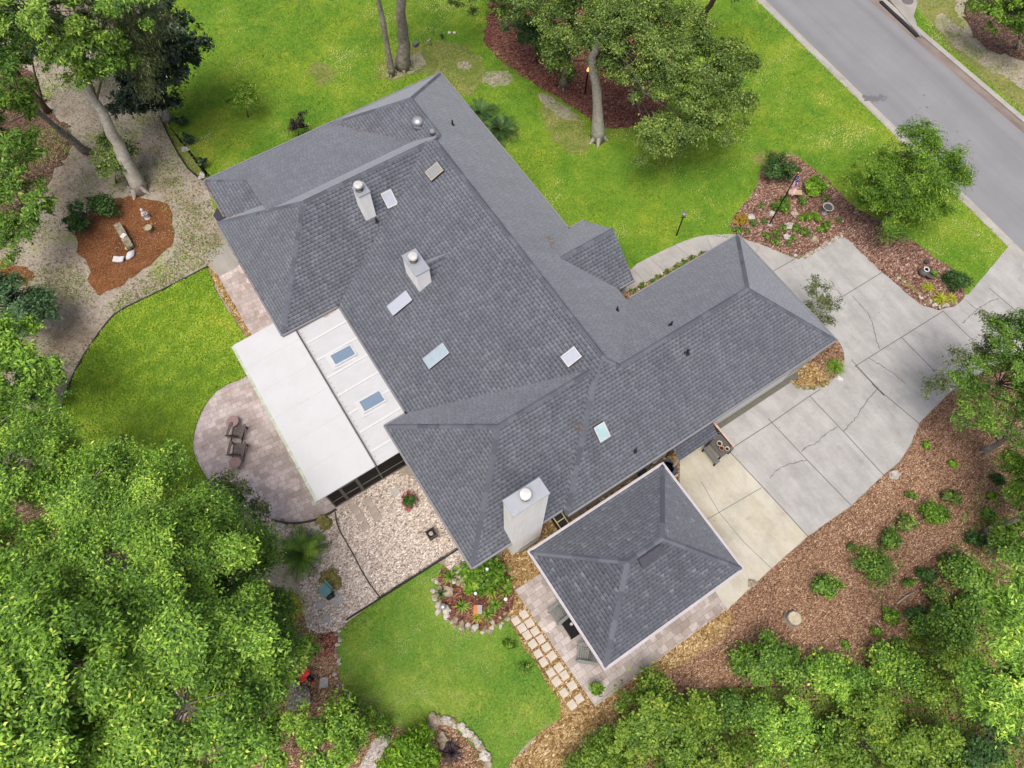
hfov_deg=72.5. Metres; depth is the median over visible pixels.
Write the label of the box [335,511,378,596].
gravel edging
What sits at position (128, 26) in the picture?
mossy oak
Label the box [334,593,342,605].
flat stone
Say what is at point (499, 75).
sand patch
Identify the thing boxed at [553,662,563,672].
stepping stone
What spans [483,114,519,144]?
sago palm
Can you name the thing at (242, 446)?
adirondack chair
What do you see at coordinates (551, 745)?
tan gravel
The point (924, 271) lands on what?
jug planter
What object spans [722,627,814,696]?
thicket shrub
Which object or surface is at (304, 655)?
understorey shrub
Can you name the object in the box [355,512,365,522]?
stepping stone
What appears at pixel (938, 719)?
undergrowth
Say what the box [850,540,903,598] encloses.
shrub
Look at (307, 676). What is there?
rooster figure
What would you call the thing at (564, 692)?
stepping stone
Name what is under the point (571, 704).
stepping stone
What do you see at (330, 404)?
screened porch
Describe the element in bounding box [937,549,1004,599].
thicket shrub
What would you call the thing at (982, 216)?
road edge
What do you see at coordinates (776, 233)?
bed plant
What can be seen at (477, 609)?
birdhouse
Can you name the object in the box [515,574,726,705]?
pavilion patio
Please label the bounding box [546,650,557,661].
stepping stone
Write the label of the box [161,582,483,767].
mulch ground
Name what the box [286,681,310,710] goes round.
boulder
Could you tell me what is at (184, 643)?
canopy tree
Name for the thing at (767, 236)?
bed plant
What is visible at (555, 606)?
adirondack chair
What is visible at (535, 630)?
stepping stone
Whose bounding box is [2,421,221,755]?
leaf litter
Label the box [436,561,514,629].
rock bed
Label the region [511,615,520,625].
stepping stone
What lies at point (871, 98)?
oil stain
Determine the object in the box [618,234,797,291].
walkway
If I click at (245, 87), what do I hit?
lawn sapling
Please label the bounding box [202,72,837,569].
house
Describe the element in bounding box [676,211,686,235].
lamp post
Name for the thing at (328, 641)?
red mulch
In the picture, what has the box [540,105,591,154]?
worn grass
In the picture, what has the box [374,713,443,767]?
understorey shrub
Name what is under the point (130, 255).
memorial stone
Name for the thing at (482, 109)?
sago palm
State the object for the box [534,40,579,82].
understorey shrub
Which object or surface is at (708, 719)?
thicket shrub
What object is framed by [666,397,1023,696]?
mulch chips
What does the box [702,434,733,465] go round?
potting bench
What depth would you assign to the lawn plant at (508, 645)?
31.70 m
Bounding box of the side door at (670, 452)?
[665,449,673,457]
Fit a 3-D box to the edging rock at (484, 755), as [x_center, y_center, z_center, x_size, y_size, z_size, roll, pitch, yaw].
[-1.171,15.976,30.006,0.500,0.325,0.455,2,66,0]
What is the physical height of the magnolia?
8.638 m
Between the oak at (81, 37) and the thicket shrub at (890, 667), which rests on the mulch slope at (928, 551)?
the thicket shrub at (890, 667)
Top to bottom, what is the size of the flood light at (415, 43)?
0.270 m
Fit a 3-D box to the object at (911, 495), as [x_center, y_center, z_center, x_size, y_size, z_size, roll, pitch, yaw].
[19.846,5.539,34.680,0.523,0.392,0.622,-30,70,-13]
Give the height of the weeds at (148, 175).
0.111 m
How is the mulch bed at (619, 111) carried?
on the lawn at (686, 174)
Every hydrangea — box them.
[453,555,513,599]
[462,581,484,596]
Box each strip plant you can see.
[639,281,644,288]
[680,258,687,265]
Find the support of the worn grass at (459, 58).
on the lawn at (686, 174)
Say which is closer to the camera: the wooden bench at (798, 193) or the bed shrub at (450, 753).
the bed shrub at (450, 753)
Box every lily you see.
[434,587,446,599]
[454,598,470,614]
[472,614,481,622]
[481,605,495,624]
[484,594,505,614]
[486,585,501,600]
[497,585,512,601]
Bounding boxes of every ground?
[0,0,1023,767]
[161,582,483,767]
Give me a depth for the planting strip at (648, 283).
39.87 m
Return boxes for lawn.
[64,268,246,506]
[164,0,1007,413]
[338,564,560,767]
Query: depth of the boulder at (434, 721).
30.41 m
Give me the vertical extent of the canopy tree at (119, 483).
10.487 m
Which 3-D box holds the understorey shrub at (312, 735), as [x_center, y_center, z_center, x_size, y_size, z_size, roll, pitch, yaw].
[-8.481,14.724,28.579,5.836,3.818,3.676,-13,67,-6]
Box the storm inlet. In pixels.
[879,0,920,38]
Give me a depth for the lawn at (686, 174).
44.86 m
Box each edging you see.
[60,265,207,412]
[159,115,202,180]
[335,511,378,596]
[345,545,458,620]
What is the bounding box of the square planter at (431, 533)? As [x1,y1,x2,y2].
[425,527,437,540]
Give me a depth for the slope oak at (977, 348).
32.71 m
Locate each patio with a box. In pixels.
[193,376,352,521]
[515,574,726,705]
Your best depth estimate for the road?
45.98 m
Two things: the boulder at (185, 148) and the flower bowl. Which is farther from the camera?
the boulder at (185, 148)
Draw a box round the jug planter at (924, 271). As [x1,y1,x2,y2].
[919,267,929,276]
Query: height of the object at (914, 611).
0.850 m
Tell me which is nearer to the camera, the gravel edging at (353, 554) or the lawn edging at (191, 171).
the gravel edging at (353, 554)
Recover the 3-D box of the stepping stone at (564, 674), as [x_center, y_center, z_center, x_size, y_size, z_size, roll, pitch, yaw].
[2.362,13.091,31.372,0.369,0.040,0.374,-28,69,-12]
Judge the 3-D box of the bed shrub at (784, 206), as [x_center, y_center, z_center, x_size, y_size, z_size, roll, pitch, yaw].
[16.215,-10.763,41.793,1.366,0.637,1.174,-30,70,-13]
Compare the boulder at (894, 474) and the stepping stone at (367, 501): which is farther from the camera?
the boulder at (894, 474)
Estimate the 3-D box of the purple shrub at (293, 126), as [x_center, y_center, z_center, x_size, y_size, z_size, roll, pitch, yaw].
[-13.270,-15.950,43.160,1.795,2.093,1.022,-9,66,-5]
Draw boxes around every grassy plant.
[287,590,311,622]
[439,565,457,585]
[823,358,845,379]
[920,282,935,293]
[931,291,948,303]
[946,292,956,303]
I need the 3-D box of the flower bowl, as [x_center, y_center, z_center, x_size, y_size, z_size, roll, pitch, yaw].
[-5.068,5.738,34.264,0.928,0.678,1.072,-30,70,-13]
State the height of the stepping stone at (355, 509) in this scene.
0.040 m
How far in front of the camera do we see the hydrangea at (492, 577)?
32.41 m
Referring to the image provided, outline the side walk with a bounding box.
[219,265,272,334]
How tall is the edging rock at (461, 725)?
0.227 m
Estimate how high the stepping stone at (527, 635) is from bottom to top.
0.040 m
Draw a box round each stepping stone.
[349,504,359,514]
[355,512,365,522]
[359,521,369,531]
[362,496,372,506]
[368,504,377,514]
[371,511,381,521]
[390,487,399,495]
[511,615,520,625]
[517,622,526,633]
[519,609,528,619]
[522,630,532,640]
[524,618,534,627]
[528,638,537,648]
[530,626,539,636]
[533,648,542,658]
[536,634,545,644]
[538,656,548,667]
[541,642,551,652]
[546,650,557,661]
[546,668,555,677]
[551,676,561,687]
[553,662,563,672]
[559,669,569,680]
[559,687,568,698]
[566,680,577,691]
[567,699,577,710]
[574,693,584,703]
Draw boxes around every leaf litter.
[0,67,70,244]
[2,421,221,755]
[962,0,1023,60]
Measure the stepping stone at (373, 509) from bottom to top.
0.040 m
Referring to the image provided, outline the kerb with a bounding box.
[879,0,1023,123]
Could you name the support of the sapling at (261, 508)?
on the ground at (72, 106)
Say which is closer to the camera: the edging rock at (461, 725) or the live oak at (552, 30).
the edging rock at (461, 725)
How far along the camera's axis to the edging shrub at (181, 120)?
43.97 m
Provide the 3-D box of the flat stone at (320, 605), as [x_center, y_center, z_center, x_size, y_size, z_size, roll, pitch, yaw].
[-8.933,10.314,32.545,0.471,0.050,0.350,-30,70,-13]
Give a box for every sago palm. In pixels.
[277,524,333,583]
[469,97,499,124]
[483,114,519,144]
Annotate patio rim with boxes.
[271,508,336,523]
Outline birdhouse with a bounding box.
[473,605,481,613]
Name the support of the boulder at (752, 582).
on the mulch slope at (928, 551)
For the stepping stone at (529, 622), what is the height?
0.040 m
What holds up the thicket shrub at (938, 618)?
on the mulch slope at (928, 551)
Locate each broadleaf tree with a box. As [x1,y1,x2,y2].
[0,72,61,277]
[0,268,62,339]
[0,307,68,396]
[1,372,58,409]
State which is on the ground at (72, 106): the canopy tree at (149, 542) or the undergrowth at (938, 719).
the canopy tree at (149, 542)
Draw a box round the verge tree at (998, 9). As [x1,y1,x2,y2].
[957,0,1023,49]
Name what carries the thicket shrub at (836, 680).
on the mulch slope at (928, 551)
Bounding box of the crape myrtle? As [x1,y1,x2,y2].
[832,114,976,245]
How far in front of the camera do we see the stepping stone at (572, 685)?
31.18 m
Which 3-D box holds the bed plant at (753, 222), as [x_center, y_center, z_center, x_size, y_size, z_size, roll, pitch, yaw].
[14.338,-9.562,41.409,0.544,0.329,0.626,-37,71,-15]
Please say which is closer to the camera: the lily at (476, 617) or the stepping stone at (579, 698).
the stepping stone at (579, 698)
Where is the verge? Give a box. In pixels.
[916,0,1023,110]
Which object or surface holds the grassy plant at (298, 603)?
on the mulch ground at (325, 666)
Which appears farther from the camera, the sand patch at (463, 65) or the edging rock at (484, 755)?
the sand patch at (463, 65)
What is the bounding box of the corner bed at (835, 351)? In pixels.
[807,340,844,379]
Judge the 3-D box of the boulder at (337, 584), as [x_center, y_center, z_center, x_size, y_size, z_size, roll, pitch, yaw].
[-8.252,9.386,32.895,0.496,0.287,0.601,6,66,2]
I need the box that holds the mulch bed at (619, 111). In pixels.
[483,0,675,128]
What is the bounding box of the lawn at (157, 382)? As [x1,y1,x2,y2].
[64,268,246,506]
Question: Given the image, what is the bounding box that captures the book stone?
[112,256,123,262]
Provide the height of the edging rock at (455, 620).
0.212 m
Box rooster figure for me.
[300,669,314,682]
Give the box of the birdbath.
[821,202,833,215]
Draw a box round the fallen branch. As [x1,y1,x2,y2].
[896,591,916,604]
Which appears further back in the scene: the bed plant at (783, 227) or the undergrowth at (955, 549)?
the bed plant at (783, 227)
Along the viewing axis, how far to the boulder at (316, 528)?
33.76 m
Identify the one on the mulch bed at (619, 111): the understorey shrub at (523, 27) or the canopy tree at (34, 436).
the understorey shrub at (523, 27)
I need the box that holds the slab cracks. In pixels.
[770,279,1015,478]
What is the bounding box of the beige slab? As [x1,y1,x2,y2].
[680,442,806,608]
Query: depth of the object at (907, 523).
33.70 m
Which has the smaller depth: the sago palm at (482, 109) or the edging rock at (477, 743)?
the edging rock at (477, 743)
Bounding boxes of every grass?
[171,128,209,178]
[308,60,336,86]
[373,41,485,95]
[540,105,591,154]
[749,150,799,165]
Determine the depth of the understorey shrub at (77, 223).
40.21 m
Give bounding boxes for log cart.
[551,512,568,529]
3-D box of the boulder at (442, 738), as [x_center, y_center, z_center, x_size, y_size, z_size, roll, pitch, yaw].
[-3.015,15.440,30.223,0.467,0.366,0.657,23,68,10]
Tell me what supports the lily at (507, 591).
on the rock bed at (452, 602)
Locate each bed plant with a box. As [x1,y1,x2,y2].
[731,226,742,234]
[749,219,757,226]
[762,231,771,239]
[770,237,780,245]
[771,230,782,236]
[777,224,786,230]
[788,235,797,240]
[792,221,801,231]
[798,196,807,206]
[798,212,812,221]
[801,227,811,235]
[810,210,821,221]
[815,224,828,232]
[823,219,830,226]
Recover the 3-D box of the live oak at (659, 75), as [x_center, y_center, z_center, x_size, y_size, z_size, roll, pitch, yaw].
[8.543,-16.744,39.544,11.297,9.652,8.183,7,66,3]
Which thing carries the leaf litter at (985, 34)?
on the ground at (72, 106)
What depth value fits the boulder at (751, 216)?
41.56 m
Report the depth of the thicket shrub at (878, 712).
29.02 m
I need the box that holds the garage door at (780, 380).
[714,370,789,425]
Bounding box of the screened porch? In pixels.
[232,308,406,506]
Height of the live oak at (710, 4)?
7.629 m
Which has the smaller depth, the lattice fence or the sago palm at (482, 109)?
the lattice fence
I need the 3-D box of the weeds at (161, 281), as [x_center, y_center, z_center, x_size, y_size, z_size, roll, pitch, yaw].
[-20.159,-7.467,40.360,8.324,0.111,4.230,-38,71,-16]
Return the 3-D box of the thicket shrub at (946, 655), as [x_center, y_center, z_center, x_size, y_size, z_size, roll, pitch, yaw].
[18.949,12.800,30.316,3.083,2.515,3.324,27,69,11]
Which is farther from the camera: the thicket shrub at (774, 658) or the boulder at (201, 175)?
the boulder at (201, 175)
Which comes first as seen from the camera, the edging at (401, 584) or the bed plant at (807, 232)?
the edging at (401, 584)
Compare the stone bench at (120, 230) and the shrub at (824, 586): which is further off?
the stone bench at (120, 230)
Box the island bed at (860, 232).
[730,156,964,309]
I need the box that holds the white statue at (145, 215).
[140,208,150,219]
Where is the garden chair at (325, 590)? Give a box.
[317,579,332,598]
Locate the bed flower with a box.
[732,214,748,225]
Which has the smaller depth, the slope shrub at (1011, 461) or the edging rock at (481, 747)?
the edging rock at (481, 747)
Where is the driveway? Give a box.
[717,236,1023,535]
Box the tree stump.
[784,610,801,627]
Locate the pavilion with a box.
[527,462,744,670]
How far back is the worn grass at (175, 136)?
43.45 m
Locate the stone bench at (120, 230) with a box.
[114,222,133,248]
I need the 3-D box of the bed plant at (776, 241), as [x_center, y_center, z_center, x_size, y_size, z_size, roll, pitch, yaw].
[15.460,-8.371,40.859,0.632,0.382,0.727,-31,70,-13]
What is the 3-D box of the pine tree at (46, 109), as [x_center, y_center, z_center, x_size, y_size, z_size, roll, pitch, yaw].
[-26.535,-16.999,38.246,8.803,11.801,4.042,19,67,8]
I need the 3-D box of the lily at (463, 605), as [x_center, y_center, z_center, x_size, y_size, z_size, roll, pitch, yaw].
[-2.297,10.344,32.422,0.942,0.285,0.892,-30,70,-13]
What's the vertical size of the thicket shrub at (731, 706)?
2.073 m
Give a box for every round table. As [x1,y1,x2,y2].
[226,416,238,428]
[229,456,240,469]
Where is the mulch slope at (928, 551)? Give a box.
[578,361,1023,767]
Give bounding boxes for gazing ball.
[439,603,446,610]
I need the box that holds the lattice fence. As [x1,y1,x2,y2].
[712,422,734,447]
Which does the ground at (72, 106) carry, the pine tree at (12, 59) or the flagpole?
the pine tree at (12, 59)
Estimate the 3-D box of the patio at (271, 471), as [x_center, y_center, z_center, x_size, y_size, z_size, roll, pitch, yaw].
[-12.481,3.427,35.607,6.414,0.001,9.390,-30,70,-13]
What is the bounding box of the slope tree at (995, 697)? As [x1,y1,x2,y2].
[951,553,1023,748]
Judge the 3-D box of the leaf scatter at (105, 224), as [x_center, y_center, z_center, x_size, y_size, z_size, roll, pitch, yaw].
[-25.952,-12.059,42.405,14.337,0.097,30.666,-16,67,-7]
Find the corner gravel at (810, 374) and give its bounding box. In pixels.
[793,361,828,385]
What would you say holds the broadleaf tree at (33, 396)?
on the ground at (72, 106)
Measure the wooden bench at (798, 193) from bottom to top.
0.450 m
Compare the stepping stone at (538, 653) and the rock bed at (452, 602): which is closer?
the stepping stone at (538, 653)
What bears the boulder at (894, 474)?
on the mulch slope at (928, 551)
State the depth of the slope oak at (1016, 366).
32.01 m
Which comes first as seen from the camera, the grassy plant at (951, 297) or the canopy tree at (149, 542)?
the canopy tree at (149, 542)
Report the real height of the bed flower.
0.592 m
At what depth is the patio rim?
34.05 m
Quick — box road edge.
[757,0,1023,261]
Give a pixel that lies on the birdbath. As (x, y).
(828, 206)
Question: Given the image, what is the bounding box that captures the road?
[766,0,1023,250]
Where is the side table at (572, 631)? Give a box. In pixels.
[561,618,579,639]
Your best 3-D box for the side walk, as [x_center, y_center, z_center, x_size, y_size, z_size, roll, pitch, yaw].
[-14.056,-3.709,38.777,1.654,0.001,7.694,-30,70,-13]
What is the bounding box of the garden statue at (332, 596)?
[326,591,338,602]
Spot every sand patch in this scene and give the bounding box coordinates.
[386,51,425,77]
[457,61,471,68]
[482,71,513,86]
[537,92,577,120]
[934,13,1023,79]
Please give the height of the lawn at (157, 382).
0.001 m
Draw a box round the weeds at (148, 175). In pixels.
[0,62,214,391]
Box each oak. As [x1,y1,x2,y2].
[0,0,158,199]
[56,0,186,118]
[376,0,397,78]
[394,0,412,74]
[446,0,480,23]
[483,0,675,89]
[567,0,767,168]
[700,0,738,20]
[917,307,1019,399]
[935,307,1023,456]
[981,508,1023,536]
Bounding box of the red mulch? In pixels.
[313,631,337,656]
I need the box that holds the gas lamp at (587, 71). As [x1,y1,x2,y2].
[584,67,588,94]
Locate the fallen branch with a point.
(901, 600)
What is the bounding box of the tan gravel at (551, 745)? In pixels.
[498,453,733,767]
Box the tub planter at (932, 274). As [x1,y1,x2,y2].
[926,269,938,278]
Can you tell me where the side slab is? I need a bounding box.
[207,243,240,276]
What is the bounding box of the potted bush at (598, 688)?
[588,681,605,696]
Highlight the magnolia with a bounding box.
[7,0,214,125]
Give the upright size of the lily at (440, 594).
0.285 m
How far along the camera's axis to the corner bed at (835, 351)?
37.95 m
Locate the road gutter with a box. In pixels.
[869,0,1023,132]
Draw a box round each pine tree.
[0,0,52,114]
[0,0,90,156]
[20,0,57,100]
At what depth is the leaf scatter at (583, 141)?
44.45 m
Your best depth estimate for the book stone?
40.12 m
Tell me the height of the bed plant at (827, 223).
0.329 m
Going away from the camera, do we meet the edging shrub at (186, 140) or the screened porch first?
the screened porch
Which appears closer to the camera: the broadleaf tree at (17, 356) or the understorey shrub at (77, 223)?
the broadleaf tree at (17, 356)
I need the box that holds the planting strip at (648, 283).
[624,250,707,299]
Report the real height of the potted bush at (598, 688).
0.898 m
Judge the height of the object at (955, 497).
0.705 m
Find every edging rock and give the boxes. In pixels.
[451,616,458,623]
[458,722,464,729]
[467,730,473,737]
[471,623,478,631]
[474,739,481,748]
[477,743,484,750]
[479,750,490,761]
[483,760,491,767]
[487,629,493,634]
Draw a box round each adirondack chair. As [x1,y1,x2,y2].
[224,422,247,442]
[226,440,247,461]
[548,601,568,625]
[576,642,596,664]
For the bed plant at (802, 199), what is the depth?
42.00 m
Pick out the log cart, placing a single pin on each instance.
(560, 521)
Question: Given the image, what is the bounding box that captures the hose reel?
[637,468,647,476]
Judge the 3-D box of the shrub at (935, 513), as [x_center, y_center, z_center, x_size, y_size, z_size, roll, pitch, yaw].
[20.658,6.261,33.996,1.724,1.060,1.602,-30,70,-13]
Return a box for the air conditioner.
[650,458,678,476]
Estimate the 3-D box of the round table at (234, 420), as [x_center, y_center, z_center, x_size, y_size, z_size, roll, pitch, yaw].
[-14.326,2.005,35.973,0.620,0.498,0.622,-30,70,-13]
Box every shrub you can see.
[59,192,120,235]
[88,131,141,183]
[112,435,128,443]
[173,115,188,126]
[182,131,197,144]
[194,157,207,168]
[243,626,323,674]
[249,686,372,767]
[251,671,299,717]
[287,109,308,135]
[341,690,399,741]
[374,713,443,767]
[438,737,465,766]
[495,0,552,61]
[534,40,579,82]
[555,725,639,767]
[592,661,713,767]
[655,687,759,767]
[709,685,780,737]
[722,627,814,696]
[741,690,840,767]
[757,150,801,182]
[769,196,790,213]
[797,641,876,717]
[802,734,880,767]
[804,173,831,196]
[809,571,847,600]
[826,686,911,767]
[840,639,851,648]
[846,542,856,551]
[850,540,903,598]
[856,632,936,701]
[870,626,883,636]
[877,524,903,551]
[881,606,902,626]
[884,711,973,767]
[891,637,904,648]
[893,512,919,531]
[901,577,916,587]
[901,595,984,650]
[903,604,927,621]
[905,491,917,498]
[909,633,991,720]
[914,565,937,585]
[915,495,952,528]
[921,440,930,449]
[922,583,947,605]
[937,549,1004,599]
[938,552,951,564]
[939,267,974,292]
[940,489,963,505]
[942,704,1023,767]
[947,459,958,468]
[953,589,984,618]
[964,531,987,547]
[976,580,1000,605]
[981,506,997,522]
[981,513,1023,566]
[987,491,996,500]
[989,445,1023,512]
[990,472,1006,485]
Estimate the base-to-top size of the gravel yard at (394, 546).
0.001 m
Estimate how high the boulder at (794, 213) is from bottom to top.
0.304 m
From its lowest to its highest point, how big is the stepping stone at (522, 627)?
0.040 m
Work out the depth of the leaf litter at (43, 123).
43.76 m
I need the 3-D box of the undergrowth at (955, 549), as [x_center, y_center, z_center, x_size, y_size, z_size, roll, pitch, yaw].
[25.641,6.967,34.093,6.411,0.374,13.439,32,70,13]
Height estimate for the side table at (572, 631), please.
0.550 m
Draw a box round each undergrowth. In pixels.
[611,591,1023,767]
[926,447,1023,608]
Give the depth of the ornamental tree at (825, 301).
36.71 m
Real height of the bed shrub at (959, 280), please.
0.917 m
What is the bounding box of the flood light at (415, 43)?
[412,40,418,46]
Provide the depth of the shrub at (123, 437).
35.51 m
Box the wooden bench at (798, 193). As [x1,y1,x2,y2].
[787,189,801,198]
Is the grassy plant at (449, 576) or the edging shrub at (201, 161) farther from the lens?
the edging shrub at (201, 161)
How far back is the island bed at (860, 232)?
41.31 m
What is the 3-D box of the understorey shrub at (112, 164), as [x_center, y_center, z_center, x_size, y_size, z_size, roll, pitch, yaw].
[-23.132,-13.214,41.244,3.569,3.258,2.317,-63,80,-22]
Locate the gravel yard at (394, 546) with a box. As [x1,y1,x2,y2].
[263,471,465,633]
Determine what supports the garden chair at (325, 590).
on the gravel yard at (394, 546)
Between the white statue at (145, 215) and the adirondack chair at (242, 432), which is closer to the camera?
the adirondack chair at (242, 432)
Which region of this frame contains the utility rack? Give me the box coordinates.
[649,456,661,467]
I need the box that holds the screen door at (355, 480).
[340,479,363,499]
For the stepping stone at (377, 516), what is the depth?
34.23 m
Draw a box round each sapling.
[207,467,275,532]
[223,76,265,117]
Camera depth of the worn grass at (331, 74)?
46.36 m
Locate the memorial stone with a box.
[126,250,134,259]
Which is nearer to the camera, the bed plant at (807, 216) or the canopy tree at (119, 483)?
the canopy tree at (119, 483)
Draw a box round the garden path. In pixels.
[359,735,389,767]
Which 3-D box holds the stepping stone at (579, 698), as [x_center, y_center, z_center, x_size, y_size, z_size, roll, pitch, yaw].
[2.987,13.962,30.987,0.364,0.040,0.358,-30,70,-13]
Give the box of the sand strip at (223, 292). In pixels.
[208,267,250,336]
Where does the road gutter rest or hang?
on the road
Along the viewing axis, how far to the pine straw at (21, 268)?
39.94 m
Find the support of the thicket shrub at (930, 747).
on the mulch slope at (928, 551)
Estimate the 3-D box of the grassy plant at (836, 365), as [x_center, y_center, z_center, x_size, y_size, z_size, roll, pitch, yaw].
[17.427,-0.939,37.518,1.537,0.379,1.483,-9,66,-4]
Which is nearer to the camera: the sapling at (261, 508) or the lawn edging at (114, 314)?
the sapling at (261, 508)
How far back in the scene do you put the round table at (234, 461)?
34.85 m
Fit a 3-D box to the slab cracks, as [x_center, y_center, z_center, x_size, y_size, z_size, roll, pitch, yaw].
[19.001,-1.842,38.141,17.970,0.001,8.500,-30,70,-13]
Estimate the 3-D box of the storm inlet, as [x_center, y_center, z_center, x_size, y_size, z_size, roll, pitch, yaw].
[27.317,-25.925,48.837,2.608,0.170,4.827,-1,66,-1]
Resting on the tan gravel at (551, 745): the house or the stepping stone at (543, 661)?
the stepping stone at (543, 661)
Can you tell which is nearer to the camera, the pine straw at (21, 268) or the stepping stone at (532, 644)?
the stepping stone at (532, 644)
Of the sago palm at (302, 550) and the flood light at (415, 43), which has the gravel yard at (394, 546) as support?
the sago palm at (302, 550)
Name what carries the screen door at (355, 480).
in the screened porch
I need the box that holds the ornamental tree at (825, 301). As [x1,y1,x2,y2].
[799,273,845,326]
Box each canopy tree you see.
[0,377,93,548]
[0,498,139,767]
[12,431,263,558]
[17,495,263,639]
[59,563,304,767]
[191,519,313,670]
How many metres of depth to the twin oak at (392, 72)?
43.88 m
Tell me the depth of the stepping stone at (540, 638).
31.96 m
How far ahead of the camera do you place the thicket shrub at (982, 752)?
28.70 m
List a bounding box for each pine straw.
[0,260,33,286]
[74,196,173,295]
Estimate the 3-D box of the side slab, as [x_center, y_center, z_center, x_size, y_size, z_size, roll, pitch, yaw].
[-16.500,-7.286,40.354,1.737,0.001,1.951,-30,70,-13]
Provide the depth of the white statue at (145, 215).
41.03 m
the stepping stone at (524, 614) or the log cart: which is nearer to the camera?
the stepping stone at (524, 614)
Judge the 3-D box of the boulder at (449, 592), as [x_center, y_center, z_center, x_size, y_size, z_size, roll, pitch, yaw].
[-2.992,9.768,32.777,0.501,0.273,0.498,13,67,5]
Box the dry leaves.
[205,124,637,431]
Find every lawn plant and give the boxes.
[501,638,517,650]
[517,661,534,674]
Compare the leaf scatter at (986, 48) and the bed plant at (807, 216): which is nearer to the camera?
the bed plant at (807, 216)
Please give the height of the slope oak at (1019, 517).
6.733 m
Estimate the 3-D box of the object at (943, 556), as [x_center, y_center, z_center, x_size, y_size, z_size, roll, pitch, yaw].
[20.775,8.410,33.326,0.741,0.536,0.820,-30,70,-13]
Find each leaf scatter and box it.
[0,47,218,412]
[182,2,950,294]
[929,0,1022,103]
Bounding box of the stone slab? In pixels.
[319,677,327,687]
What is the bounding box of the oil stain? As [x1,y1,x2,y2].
[862,94,886,102]
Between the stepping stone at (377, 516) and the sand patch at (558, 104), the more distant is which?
the sand patch at (558, 104)
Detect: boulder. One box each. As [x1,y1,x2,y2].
[182,146,189,151]
[198,172,204,179]
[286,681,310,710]
[310,523,322,536]
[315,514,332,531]
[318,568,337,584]
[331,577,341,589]
[380,739,389,746]
[427,712,441,733]
[437,731,448,749]
[442,586,453,596]
[442,605,450,613]
[748,214,754,219]
[748,579,757,586]
[785,222,792,228]
[790,209,798,217]
[809,235,818,243]
[889,470,900,479]
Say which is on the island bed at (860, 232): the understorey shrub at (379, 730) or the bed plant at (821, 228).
the bed plant at (821, 228)
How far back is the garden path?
30.06 m
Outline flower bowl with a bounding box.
[399,490,418,512]
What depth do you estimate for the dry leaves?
36.38 m
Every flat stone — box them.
[315,601,324,608]
[321,615,329,622]
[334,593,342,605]
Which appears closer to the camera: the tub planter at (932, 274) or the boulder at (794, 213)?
the tub planter at (932, 274)
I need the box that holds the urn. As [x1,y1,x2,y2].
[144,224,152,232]
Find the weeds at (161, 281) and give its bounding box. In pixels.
[108,199,223,318]
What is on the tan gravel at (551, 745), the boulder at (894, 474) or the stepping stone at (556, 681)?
the stepping stone at (556, 681)
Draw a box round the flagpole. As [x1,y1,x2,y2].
[767,172,798,225]

